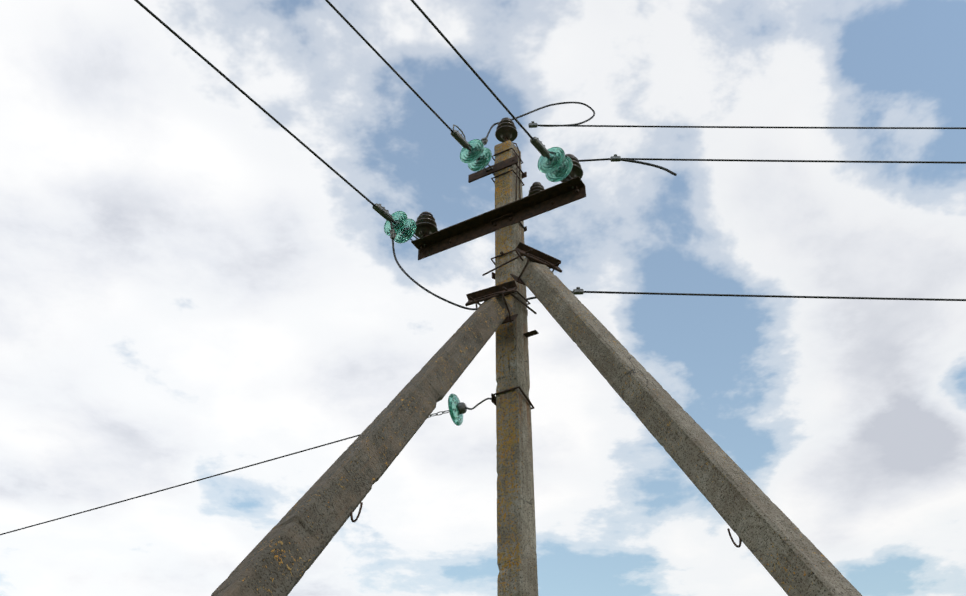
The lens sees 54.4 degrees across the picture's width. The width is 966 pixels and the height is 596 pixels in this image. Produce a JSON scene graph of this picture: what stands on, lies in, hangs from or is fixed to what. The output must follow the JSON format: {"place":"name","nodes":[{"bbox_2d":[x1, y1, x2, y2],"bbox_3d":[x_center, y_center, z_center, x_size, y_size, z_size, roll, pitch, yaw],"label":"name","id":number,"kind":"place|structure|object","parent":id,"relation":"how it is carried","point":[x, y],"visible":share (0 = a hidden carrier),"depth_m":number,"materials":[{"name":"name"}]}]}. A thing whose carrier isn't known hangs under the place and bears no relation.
{"place":"outdoors","nodes":[
{"label":"outdoors","id":0,"kind":"place"},
{"bbox_2d":[0,0,965,595],"label":"sky","id":1,"kind":"structure","parent":0,"point":[188,292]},
{"label":"ground","id":2,"kind":"structure","parent":0,"visible":0},
{"bbox_2d":[211,296,511,595],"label":"strut","id":3,"kind":"object","parent":2,"relation":"on","point":[281,557],"visible":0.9,"depth_m":4.84,"materials":[{"name":"concrete"}]},
{"bbox_2d":[494,140,537,595],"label":"pole","id":4,"kind":"object","parent":2,"relation":"on","point":[516,552],"visible":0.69,"depth_m":7.25,"materials":[{"name":"concrete"}]},
{"bbox_2d":[350,142,741,547],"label":"metal crossarm brackets","id":5,"kind":"object","parent":4,"relation":"attached to","point":[524,208],"visible":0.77,"depth_m":8.39,"materials":[{"name":"brown metal"}]},
{"bbox_2d":[414,211,437,243],"bbox_3d":[-0.548,-0.660,8.952,0.239,0.373,0.239,1,-38,-1],"label":"insulator","id":6,"kind":"object","parent":5,"relation":"attached to","point":[426,224],"visible":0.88,"depth_m":8.90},
{"bbox_2d":[372,121,620,417],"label":"wire clamps","id":7,"kind":"object","parent":5,"relation":"attached to","point":[460,139],"visible":0.79,"depth_m":8.46,"materials":[{"name":"metal"}]},
{"bbox_2d":[384,211,407,235],"bbox_3d":[-0.795,-0.679,8.669,0.266,0.266,0.146,-22,-39,26],"label":"disc","id":8,"kind":"object","parent":7,"relation":"attached to","point":[400,218],"visible":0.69,"depth_m":8.64,"materials":[{"name":"teal glass"}]},
{"bbox_2d":[394,219,415,243],"bbox_3d":[-0.721,-0.616,8.763,0.266,0.266,0.146,-22,-39,26],"label":"disc","id":9,"kind":"object","parent":7,"relation":"attached to","point":[406,234],"visible":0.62,"depth_m":8.71,"materials":[{"name":"teal glass"}]},
{"bbox_2d":[448,394,466,425],"bbox_3d":[-0.205,0.899,7.595,0.146,0.266,0.266,-15,-40,16],"label":"disc","id":10,"kind":"object","parent":7,"relation":"attached to","point":[457,408],"visible":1,"depth_m":7.54,"materials":[{"name":"teal glass"}]},
{"bbox_2d":[460,139,483,162],"bbox_3d":[-0.096,-1.366,8.808,0.266,0.266,0.146,-22,-39,26],"label":"disc","id":11,"kind":"object","parent":7,"relation":"attached to","point":[473,153],"visible":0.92,"depth_m":8.77,"materials":[{"name":"teal glass"}]},
{"bbox_2d":[468,147,491,170],"bbox_3d":[-0.022,-1.304,8.902,0.266,0.266,0.146,-22,-39,26],"label":"disc","id":12,"kind":"object","parent":7,"relation":"attached to","point":[482,161],"visible":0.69,"depth_m":8.85,"materials":[{"name":"teal glass"}]},
{"bbox_2d":[538,147,564,173],"bbox_3d":[0.593,-1.171,8.044,0.266,0.266,0.146,-22,-39,26],"label":"disc","id":13,"kind":"object","parent":7,"relation":"attached to","point":[553,163],"visible":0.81,"depth_m":8.01,"materials":[{"name":"teal glass"}]},
{"bbox_2d":[545,156,572,181],"bbox_3d":[0.667,-1.108,8.138,0.266,0.266,0.146,-22,-39,26],"label":"disc","id":14,"kind":"object","parent":7,"relation":"attached to","point":[563,171],"visible":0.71,"depth_m":8.08,"materials":[{"name":"teal glass"}]},
{"bbox_2d":[495,117,517,141],"bbox_3d":[0.235,-1.661,9.438,0.230,0.362,0.230,1,-38,-1],"label":"pin insulator","id":15,"kind":"object","parent":5,"relation":"attached to","point":[506,130],"visible":0.9,"depth_m":9.40,"materials":[{"name":"brown ceramic"}]},
{"bbox_2d":[528,182,543,195],"bbox_3d":[0.521,-0.982,9.015,0.184,0.310,0.184,1,-38,-1],"label":"insulator","id":16,"kind":"object","parent":5,"relation":"attached to","point":[535,187],"visible":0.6,"depth_m":8.99,"materials":[{"name":"brown ceramic"}]},
{"bbox_2d":[561,154,582,187],"bbox_3d":[0.771,-1.121,8.352,0.239,0.373,0.239,1,-38,-1],"label":"insulator","id":17,"kind":"object","parent":5,"relation":"attached to","point":[576,170],"visible":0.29,"depth_m":8.30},
{"bbox_2d":[0,0,965,534],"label":"wires","id":18,"kind":"object","parent":17,"relation":"attached to","point":[632,160],"visible":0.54,"depth_m":8.14,"materials":[{"name":"metal"}]},
{"bbox_2d":[517,257,861,595],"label":"strut","id":19,"kind":"object","parent":2,"relation":"on","point":[792,559],"visible":1,"depth_m":5.38,"materials":[{"name":"concrete"}]}
]}

